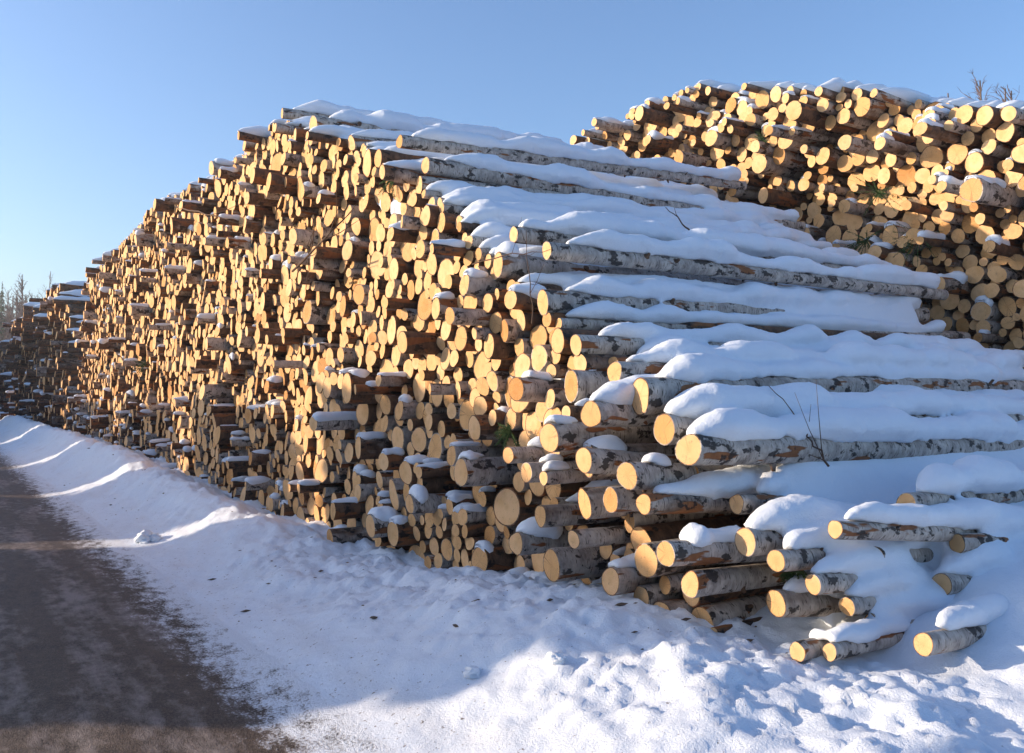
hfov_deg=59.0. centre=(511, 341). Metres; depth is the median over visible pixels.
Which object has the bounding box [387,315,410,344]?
birch log
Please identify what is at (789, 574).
spruce sprig
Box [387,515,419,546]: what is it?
birch log
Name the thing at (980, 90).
birch tree
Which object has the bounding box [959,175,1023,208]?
birch log
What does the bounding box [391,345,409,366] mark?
birch log
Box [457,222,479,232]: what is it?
birch log
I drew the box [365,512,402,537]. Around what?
birch log
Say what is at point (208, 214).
branch
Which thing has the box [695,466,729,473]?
birch log
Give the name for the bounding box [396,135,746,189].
birch log
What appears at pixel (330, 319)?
birch log
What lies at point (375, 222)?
birch log
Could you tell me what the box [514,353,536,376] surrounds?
birch log
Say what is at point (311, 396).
birch log
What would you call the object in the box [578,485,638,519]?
birch log
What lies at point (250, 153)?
birch log
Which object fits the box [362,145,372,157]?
birch log
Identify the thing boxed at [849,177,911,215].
spruce sprig
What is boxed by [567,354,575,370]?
birch log
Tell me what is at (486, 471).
birch log
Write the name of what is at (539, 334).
birch log
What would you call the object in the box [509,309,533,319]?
birch log
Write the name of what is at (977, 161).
birch log
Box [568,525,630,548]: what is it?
birch log
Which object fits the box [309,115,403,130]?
birch log
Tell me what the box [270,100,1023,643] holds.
snow cover
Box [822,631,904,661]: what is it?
birch log
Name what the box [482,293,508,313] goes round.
birch log
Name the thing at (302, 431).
birch log
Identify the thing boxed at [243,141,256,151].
birch log
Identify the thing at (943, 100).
birch log
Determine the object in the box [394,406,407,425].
birch log
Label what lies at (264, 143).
birch log
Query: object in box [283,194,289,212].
birch log
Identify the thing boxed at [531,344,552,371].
birch log
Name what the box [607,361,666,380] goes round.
birch log
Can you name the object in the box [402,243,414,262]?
birch log
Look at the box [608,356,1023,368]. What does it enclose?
birch log
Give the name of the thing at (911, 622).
birch log
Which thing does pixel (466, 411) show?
birch log
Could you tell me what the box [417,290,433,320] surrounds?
birch log
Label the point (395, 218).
birch log
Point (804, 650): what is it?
birch log
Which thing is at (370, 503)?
birch log
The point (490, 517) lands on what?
birch log
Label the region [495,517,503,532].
birch log
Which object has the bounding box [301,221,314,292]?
twig
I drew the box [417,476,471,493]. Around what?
birch log
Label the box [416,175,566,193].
birch log
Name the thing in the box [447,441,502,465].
birch log
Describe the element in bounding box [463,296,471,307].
birch log
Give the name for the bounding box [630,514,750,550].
birch log
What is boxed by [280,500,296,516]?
birch log
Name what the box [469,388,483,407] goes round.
birch log
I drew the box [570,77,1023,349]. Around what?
log pile
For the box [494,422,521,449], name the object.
spruce sprig
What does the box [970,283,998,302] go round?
birch log
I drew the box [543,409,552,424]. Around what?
birch log
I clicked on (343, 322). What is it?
birch log
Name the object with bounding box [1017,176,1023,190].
birch log
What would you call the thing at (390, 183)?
spruce sprig
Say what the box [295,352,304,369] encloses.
birch log
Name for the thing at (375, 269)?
birch log
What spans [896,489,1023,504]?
birch log
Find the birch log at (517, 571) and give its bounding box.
[507,567,533,575]
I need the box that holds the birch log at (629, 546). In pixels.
[625,543,632,550]
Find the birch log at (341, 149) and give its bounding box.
[337,147,349,152]
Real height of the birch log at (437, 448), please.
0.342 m
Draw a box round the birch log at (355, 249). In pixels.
[342,236,369,262]
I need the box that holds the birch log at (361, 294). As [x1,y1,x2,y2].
[353,284,369,305]
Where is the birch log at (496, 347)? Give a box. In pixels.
[484,333,515,359]
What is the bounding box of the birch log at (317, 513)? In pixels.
[313,504,322,520]
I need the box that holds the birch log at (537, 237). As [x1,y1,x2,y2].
[509,226,845,267]
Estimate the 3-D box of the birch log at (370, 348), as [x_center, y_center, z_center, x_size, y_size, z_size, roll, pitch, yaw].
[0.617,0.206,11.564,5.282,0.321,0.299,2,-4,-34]
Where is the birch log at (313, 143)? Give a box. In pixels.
[308,140,317,146]
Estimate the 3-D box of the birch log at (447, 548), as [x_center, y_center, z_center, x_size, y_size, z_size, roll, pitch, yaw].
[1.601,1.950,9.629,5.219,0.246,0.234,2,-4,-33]
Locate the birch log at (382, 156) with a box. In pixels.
[374,149,721,200]
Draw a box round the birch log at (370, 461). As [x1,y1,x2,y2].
[365,459,375,464]
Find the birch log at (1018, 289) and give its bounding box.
[1012,279,1023,298]
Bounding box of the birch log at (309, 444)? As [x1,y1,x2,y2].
[303,434,316,453]
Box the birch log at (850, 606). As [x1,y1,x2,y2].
[838,596,875,616]
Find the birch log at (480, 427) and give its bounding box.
[468,415,505,440]
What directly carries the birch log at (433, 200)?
on the log pile at (189, 308)
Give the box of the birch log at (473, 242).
[464,235,487,249]
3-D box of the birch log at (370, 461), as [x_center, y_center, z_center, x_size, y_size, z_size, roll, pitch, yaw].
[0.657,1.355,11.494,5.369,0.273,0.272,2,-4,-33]
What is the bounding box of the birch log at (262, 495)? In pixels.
[258,489,267,505]
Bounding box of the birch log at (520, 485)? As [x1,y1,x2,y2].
[513,471,529,492]
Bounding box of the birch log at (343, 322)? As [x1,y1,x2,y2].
[341,317,347,333]
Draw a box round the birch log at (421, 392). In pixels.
[413,373,429,402]
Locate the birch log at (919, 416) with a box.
[911,415,931,417]
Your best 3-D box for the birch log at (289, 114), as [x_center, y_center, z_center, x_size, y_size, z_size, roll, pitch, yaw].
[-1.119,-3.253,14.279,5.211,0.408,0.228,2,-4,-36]
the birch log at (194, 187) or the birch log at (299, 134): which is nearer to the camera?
the birch log at (299, 134)
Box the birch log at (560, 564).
[543,546,609,581]
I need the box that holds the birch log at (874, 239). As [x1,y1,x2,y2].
[856,235,881,254]
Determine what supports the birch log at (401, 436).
on the log pile at (189, 308)
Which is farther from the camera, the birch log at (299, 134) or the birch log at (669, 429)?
the birch log at (299, 134)
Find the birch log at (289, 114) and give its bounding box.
[281,108,329,119]
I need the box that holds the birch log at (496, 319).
[489,311,512,333]
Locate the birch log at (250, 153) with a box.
[246,152,254,155]
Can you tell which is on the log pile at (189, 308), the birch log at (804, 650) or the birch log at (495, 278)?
the birch log at (495, 278)
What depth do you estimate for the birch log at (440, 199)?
8.66 m
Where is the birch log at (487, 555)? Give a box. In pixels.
[471,540,515,571]
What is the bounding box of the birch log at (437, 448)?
[428,433,447,460]
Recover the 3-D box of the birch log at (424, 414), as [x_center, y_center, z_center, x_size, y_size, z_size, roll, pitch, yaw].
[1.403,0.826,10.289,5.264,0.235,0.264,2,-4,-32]
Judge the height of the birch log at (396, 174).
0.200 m
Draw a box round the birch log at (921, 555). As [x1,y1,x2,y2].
[874,546,932,562]
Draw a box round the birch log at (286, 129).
[273,123,305,135]
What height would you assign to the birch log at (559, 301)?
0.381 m
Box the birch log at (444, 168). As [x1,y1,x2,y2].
[421,157,805,231]
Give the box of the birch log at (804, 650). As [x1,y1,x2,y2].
[789,638,829,661]
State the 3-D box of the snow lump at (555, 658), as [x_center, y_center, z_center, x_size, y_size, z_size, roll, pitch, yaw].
[0.241,1.750,4.987,0.117,0.084,0.121,2,-4,-32]
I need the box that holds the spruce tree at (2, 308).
[0,281,8,340]
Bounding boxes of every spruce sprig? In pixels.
[130,355,153,380]
[378,170,395,199]
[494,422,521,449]
[755,131,768,153]
[776,570,807,583]
[843,227,884,254]
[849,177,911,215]
[890,222,939,265]
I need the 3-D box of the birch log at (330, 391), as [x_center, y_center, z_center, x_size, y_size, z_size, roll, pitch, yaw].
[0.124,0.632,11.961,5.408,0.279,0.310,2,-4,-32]
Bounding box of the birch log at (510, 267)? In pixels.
[493,252,872,295]
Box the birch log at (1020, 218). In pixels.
[1017,209,1023,227]
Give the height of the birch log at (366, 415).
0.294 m
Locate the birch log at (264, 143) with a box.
[261,138,267,150]
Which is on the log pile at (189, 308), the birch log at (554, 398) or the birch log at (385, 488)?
the birch log at (385, 488)
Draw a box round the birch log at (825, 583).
[805,572,857,594]
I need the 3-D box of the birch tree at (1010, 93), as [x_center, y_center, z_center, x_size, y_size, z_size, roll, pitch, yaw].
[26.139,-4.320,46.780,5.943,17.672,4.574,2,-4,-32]
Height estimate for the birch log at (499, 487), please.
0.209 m
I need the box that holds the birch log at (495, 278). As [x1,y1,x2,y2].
[490,267,875,294]
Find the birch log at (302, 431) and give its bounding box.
[300,416,308,437]
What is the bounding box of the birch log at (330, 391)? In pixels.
[323,377,342,398]
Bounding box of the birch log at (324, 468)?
[314,458,343,483]
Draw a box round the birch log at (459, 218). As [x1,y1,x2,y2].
[455,215,463,228]
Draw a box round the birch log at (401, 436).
[391,426,412,451]
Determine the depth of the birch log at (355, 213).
10.61 m
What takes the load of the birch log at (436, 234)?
on the birch log at (433, 261)
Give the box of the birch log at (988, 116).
[976,100,1021,128]
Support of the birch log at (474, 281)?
on the birch log at (466, 302)
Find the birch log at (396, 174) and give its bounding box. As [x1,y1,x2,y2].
[379,164,463,184]
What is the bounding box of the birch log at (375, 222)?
[368,217,381,240]
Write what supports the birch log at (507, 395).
on the birch log at (513, 419)
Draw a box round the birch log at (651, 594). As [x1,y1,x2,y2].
[633,582,682,604]
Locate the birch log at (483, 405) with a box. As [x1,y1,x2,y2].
[473,396,495,414]
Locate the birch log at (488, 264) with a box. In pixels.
[484,254,877,294]
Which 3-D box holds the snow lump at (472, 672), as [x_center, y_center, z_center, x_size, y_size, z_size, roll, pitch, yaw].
[-0.228,1.895,5.166,0.100,0.082,0.110,2,-4,-32]
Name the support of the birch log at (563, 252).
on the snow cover
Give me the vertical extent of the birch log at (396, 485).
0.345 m
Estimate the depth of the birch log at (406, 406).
9.12 m
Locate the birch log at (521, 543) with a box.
[509,529,569,555]
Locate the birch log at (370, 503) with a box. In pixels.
[365,494,377,515]
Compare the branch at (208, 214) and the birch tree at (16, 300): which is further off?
the birch tree at (16, 300)
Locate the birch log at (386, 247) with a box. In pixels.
[383,240,389,256]
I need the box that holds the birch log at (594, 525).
[576,521,624,528]
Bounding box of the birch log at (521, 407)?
[510,399,537,412]
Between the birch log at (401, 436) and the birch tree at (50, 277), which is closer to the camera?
the birch log at (401, 436)
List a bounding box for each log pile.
[0,281,89,430]
[67,120,964,632]
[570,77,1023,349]
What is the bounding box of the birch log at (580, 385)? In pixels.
[564,369,608,402]
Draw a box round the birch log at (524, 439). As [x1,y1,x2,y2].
[518,430,530,446]
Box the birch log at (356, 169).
[351,163,364,187]
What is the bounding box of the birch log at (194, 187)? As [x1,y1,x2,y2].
[187,181,201,193]
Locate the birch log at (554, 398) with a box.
[545,389,574,408]
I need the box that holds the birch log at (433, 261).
[426,252,453,275]
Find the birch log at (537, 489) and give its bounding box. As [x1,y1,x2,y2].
[529,482,547,496]
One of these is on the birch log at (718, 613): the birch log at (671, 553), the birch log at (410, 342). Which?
the birch log at (671, 553)
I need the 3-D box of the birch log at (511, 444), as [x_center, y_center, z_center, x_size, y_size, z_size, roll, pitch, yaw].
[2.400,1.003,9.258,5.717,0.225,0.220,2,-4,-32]
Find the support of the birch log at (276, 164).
on the log pile at (189, 308)
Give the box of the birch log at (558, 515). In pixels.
[535,503,624,527]
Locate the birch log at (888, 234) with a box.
[882,221,910,249]
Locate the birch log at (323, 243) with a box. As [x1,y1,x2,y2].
[317,236,331,246]
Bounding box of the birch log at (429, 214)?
[420,204,439,227]
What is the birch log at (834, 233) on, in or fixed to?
on the log pile at (830, 141)
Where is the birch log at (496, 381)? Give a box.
[486,371,509,391]
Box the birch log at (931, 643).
[913,625,986,656]
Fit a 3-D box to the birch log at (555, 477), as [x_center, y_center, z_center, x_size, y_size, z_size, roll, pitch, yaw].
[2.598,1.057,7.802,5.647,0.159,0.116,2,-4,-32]
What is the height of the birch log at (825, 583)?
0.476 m
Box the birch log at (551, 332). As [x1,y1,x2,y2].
[549,329,554,344]
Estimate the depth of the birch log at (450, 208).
8.59 m
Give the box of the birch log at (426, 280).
[423,271,436,289]
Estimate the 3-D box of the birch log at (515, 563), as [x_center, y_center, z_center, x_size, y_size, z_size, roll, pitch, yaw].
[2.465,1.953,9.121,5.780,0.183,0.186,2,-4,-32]
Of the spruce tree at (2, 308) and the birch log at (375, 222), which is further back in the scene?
the spruce tree at (2, 308)
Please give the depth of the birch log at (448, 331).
8.04 m
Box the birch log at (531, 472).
[521,461,577,482]
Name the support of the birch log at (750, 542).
on the ground
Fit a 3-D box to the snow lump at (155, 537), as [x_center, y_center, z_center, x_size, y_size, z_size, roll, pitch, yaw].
[-4.329,2.394,10.999,0.160,0.133,0.181,2,-4,-32]
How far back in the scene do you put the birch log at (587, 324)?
7.21 m
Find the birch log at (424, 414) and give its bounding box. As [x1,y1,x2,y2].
[423,409,426,423]
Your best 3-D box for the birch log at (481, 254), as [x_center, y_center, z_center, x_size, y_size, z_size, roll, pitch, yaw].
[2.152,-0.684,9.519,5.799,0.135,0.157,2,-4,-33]
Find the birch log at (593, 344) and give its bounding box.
[570,334,723,355]
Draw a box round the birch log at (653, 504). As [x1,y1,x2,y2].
[636,493,731,514]
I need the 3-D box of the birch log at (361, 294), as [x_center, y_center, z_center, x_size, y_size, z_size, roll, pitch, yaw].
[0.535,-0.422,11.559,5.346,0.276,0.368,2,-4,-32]
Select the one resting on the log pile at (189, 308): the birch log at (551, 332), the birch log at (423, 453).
the birch log at (551, 332)
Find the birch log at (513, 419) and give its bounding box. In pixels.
[504,408,523,429]
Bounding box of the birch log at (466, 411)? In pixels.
[459,398,474,430]
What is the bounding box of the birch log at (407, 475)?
[399,454,428,484]
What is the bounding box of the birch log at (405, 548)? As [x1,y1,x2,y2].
[387,545,409,550]
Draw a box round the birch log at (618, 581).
[601,562,750,595]
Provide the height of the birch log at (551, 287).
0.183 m
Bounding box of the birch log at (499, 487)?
[490,484,513,489]
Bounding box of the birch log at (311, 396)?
[304,385,317,411]
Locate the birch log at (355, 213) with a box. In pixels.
[345,205,369,223]
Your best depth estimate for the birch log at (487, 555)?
7.62 m
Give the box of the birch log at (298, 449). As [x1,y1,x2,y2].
[294,441,303,455]
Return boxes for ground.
[0,411,1023,752]
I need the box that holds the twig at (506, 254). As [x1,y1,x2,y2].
[472,218,549,264]
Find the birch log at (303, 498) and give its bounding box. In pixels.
[298,493,309,505]
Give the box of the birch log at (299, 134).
[293,128,308,142]
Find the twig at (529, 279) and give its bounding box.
[520,227,543,323]
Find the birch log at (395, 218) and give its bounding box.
[388,213,401,229]
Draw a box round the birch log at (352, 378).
[342,368,378,403]
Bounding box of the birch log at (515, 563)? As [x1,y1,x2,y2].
[514,555,517,567]
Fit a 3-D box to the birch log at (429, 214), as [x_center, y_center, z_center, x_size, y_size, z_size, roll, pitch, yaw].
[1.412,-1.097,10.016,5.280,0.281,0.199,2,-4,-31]
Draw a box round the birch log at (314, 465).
[313,460,316,478]
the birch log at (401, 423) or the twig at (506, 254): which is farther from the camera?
the birch log at (401, 423)
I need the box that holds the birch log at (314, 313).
[302,299,329,324]
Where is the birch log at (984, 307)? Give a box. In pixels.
[970,295,1004,320]
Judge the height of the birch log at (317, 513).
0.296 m
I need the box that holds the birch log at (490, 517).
[486,506,495,525]
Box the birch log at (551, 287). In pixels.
[512,281,562,289]
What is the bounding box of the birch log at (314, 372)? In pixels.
[311,360,318,382]
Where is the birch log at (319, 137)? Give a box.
[306,131,337,144]
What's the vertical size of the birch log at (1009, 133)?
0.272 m
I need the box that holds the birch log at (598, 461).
[575,447,680,474]
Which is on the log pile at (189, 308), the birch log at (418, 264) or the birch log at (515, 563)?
the birch log at (418, 264)
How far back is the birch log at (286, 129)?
12.05 m
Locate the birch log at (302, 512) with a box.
[297,505,313,519]
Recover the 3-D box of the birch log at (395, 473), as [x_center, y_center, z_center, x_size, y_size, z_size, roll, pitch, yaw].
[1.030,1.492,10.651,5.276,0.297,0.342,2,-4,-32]
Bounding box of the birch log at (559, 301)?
[537,289,929,321]
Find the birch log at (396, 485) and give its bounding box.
[389,478,405,510]
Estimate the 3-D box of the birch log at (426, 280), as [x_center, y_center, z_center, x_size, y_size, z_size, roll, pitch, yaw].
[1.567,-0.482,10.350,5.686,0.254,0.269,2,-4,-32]
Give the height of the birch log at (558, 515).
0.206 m
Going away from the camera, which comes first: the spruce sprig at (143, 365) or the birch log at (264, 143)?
the birch log at (264, 143)
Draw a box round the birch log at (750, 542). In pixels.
[734,527,782,556]
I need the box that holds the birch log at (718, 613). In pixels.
[691,593,766,626]
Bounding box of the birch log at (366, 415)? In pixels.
[356,403,377,425]
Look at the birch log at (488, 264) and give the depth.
7.90 m
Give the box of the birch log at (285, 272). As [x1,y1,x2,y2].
[281,260,292,285]
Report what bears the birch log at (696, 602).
on the birch log at (718, 613)
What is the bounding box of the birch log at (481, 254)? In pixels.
[475,248,490,260]
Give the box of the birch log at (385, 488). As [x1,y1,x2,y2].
[380,486,388,490]
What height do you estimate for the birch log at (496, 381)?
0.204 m
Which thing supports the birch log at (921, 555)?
on the ground
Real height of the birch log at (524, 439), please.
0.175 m
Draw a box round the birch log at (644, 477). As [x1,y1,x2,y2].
[616,462,733,492]
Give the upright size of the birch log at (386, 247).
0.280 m
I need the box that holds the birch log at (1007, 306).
[998,296,1022,316]
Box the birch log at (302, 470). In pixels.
[295,461,313,479]
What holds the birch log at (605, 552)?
on the ground
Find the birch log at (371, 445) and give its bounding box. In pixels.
[355,431,392,459]
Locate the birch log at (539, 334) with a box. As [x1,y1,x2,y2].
[529,325,549,348]
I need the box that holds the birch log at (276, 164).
[271,153,283,170]
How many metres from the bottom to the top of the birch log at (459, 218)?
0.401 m
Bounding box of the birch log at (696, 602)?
[681,567,783,607]
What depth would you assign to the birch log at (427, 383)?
8.95 m
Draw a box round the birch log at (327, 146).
[325,143,330,149]
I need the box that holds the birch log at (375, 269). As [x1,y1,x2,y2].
[369,250,384,278]
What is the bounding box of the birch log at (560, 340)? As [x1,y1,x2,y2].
[551,327,599,354]
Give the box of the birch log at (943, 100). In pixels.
[922,98,953,113]
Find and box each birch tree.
[0,298,16,339]
[0,306,14,339]
[1,297,22,339]
[3,287,13,316]
[5,299,23,336]
[7,273,27,318]
[37,271,53,297]
[957,70,991,99]
[986,84,1019,101]
[991,84,1014,101]
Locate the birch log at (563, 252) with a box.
[542,241,948,299]
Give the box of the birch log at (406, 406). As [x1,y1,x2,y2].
[395,394,417,420]
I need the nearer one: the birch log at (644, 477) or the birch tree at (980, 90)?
the birch log at (644, 477)
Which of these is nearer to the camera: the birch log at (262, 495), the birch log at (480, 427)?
the birch log at (480, 427)
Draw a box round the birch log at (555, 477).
[539,468,616,485]
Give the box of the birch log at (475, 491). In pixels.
[472,486,482,503]
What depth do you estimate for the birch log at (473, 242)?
8.15 m
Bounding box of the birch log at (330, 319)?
[326,303,340,324]
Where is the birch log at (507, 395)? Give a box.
[505,376,514,407]
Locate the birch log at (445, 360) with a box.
[440,347,455,370]
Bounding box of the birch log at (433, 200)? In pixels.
[428,197,438,204]
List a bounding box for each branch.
[174,202,243,224]
[291,181,358,271]
[769,384,829,466]
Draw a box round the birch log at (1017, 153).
[1011,144,1023,163]
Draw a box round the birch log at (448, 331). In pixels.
[441,318,458,340]
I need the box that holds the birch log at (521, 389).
[508,377,564,401]
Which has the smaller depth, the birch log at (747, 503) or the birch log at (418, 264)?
the birch log at (747, 503)
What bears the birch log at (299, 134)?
on the log pile at (189, 308)
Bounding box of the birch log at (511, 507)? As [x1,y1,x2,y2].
[493,487,537,525]
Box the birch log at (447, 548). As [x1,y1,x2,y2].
[441,537,455,560]
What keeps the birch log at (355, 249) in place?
on the log pile at (189, 308)
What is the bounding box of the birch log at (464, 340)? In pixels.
[454,326,477,351]
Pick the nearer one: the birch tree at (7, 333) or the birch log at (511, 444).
the birch log at (511, 444)
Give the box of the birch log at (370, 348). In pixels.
[365,344,375,357]
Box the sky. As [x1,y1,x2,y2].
[0,0,1023,317]
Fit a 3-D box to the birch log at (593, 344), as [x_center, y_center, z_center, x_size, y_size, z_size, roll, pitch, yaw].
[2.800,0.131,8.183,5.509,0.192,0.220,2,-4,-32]
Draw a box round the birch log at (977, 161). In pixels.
[965,149,1005,174]
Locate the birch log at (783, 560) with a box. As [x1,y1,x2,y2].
[767,548,825,571]
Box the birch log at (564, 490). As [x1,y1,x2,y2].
[545,481,590,499]
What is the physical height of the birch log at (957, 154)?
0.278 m
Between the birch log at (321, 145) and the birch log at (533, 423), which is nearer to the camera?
the birch log at (533, 423)
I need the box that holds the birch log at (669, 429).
[653,413,1023,444]
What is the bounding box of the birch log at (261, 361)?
[257,350,265,366]
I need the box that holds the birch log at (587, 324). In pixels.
[555,318,952,337]
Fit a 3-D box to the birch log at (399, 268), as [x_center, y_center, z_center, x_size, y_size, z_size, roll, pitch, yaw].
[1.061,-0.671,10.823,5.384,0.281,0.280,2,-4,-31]
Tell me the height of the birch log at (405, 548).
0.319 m
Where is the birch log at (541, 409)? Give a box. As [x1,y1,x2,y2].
[536,402,547,421]
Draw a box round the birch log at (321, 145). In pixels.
[318,142,327,149]
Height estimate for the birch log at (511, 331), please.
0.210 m
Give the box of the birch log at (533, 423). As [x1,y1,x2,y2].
[525,411,542,438]
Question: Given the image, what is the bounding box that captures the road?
[0,431,396,752]
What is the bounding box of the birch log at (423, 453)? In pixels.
[414,452,427,455]
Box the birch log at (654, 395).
[632,376,1023,415]
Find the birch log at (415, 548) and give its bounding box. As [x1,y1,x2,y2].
[408,543,432,559]
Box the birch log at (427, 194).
[421,189,441,198]
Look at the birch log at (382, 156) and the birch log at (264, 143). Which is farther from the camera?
the birch log at (264, 143)
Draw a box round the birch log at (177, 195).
[174,192,180,205]
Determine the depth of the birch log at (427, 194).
8.87 m
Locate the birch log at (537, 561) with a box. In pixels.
[531,553,544,571]
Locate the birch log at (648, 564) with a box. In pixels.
[634,538,729,577]
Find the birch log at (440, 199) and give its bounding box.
[437,197,444,205]
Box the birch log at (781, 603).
[766,589,840,617]
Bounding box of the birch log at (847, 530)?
[828,520,976,541]
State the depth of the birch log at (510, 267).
7.90 m
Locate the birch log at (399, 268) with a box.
[389,257,413,280]
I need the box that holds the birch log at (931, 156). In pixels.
[919,145,947,168]
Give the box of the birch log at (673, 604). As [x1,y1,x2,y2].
[653,598,692,612]
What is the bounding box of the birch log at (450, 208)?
[439,202,466,213]
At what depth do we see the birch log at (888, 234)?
11.53 m
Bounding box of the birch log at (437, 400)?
[431,378,445,406]
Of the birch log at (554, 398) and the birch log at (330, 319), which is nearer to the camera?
the birch log at (554, 398)
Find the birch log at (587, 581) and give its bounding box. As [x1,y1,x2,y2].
[581,576,600,584]
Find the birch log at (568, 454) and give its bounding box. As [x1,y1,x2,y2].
[542,448,576,458]
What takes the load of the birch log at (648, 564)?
on the ground
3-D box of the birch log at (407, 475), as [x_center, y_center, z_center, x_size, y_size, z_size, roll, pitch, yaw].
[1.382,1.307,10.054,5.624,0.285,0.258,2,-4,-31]
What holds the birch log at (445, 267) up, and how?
on the log pile at (189, 308)
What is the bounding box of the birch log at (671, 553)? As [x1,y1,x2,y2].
[656,540,766,566]
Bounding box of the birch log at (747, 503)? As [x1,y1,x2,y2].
[729,493,784,514]
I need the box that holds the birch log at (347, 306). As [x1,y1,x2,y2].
[340,295,357,316]
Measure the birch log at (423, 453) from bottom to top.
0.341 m
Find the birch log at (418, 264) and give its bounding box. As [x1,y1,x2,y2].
[414,260,423,278]
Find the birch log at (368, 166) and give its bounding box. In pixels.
[362,148,376,177]
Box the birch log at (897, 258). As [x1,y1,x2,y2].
[884,252,921,270]
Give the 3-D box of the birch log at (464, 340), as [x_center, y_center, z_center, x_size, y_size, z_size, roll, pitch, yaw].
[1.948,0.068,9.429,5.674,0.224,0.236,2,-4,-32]
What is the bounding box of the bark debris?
[64,448,786,659]
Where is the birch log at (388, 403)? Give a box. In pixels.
[380,394,400,414]
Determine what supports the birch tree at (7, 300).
on the ground
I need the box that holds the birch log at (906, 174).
[897,164,921,185]
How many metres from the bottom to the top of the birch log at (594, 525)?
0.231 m
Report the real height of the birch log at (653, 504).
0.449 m
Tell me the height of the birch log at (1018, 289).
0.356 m
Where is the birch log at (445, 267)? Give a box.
[437,258,458,287]
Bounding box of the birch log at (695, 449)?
[675,434,1023,471]
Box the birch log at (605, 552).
[599,543,626,559]
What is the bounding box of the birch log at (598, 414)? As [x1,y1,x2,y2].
[580,400,659,426]
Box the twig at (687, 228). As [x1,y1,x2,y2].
[665,207,689,229]
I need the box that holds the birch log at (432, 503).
[405,493,445,513]
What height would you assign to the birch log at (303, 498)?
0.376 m
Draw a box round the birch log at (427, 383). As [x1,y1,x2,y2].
[425,381,432,391]
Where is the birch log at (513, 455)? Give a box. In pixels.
[503,446,574,463]
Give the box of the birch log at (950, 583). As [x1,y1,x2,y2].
[932,573,971,594]
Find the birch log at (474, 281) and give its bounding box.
[459,268,507,295]
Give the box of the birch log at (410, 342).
[397,331,442,354]
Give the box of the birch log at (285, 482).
[282,478,292,499]
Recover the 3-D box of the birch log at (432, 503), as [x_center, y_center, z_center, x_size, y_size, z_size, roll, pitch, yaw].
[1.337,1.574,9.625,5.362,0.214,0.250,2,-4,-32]
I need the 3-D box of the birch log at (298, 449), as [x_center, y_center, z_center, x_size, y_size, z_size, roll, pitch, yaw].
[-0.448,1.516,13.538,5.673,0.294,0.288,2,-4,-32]
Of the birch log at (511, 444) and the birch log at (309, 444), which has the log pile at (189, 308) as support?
the birch log at (309, 444)
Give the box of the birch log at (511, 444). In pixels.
[504,438,518,447]
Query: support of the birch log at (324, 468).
on the log pile at (189, 308)
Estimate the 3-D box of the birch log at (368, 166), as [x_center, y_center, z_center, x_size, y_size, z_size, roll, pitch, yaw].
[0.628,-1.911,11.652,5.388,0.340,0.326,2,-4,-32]
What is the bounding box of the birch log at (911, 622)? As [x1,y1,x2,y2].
[864,613,914,623]
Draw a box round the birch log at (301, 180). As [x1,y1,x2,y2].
[297,176,318,201]
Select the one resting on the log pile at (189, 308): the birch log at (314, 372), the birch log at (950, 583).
the birch log at (314, 372)
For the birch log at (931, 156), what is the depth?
11.43 m
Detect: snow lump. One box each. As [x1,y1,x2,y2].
[134,529,152,543]
[150,533,161,541]
[463,665,480,678]
[545,651,566,664]
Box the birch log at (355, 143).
[348,135,663,180]
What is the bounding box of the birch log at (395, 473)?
[393,470,399,477]
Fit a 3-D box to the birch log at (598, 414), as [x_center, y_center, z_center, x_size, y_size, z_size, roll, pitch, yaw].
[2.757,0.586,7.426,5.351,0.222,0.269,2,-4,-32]
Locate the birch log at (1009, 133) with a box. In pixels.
[995,122,1023,146]
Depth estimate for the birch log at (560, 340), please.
6.88 m
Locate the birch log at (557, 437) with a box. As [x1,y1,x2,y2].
[539,422,658,452]
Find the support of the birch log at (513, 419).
on the birch log
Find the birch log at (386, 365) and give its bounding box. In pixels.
[379,358,393,371]
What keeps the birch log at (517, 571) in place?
on the ground
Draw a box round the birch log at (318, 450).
[316,439,321,454]
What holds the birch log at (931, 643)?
on the ground
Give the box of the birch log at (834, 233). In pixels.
[825,225,847,243]
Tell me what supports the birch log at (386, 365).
on the log pile at (189, 308)
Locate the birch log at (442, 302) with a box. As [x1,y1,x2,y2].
[431,291,457,319]
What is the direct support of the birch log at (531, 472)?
on the log pile at (189, 308)
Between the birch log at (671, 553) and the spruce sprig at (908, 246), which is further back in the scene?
the spruce sprig at (908, 246)
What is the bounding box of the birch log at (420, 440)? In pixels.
[411,427,430,452]
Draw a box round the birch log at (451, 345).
[447,341,456,350]
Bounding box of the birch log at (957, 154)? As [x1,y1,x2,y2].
[947,143,980,166]
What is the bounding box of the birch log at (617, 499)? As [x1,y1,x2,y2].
[603,486,652,517]
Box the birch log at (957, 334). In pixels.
[942,330,970,338]
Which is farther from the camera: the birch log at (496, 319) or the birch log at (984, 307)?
the birch log at (984, 307)
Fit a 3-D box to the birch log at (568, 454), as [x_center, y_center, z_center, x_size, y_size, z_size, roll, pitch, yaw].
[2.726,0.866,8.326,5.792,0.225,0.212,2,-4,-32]
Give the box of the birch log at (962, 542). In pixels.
[949,533,1008,552]
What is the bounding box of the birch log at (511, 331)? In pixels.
[500,319,529,342]
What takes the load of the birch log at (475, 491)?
on the log pile at (189, 308)
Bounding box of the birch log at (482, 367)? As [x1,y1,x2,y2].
[474,352,493,378]
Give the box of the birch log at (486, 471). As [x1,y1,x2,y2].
[454,456,519,486]
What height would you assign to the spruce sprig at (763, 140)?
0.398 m
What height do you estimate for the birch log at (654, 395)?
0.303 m
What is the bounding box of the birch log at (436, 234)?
[431,229,462,240]

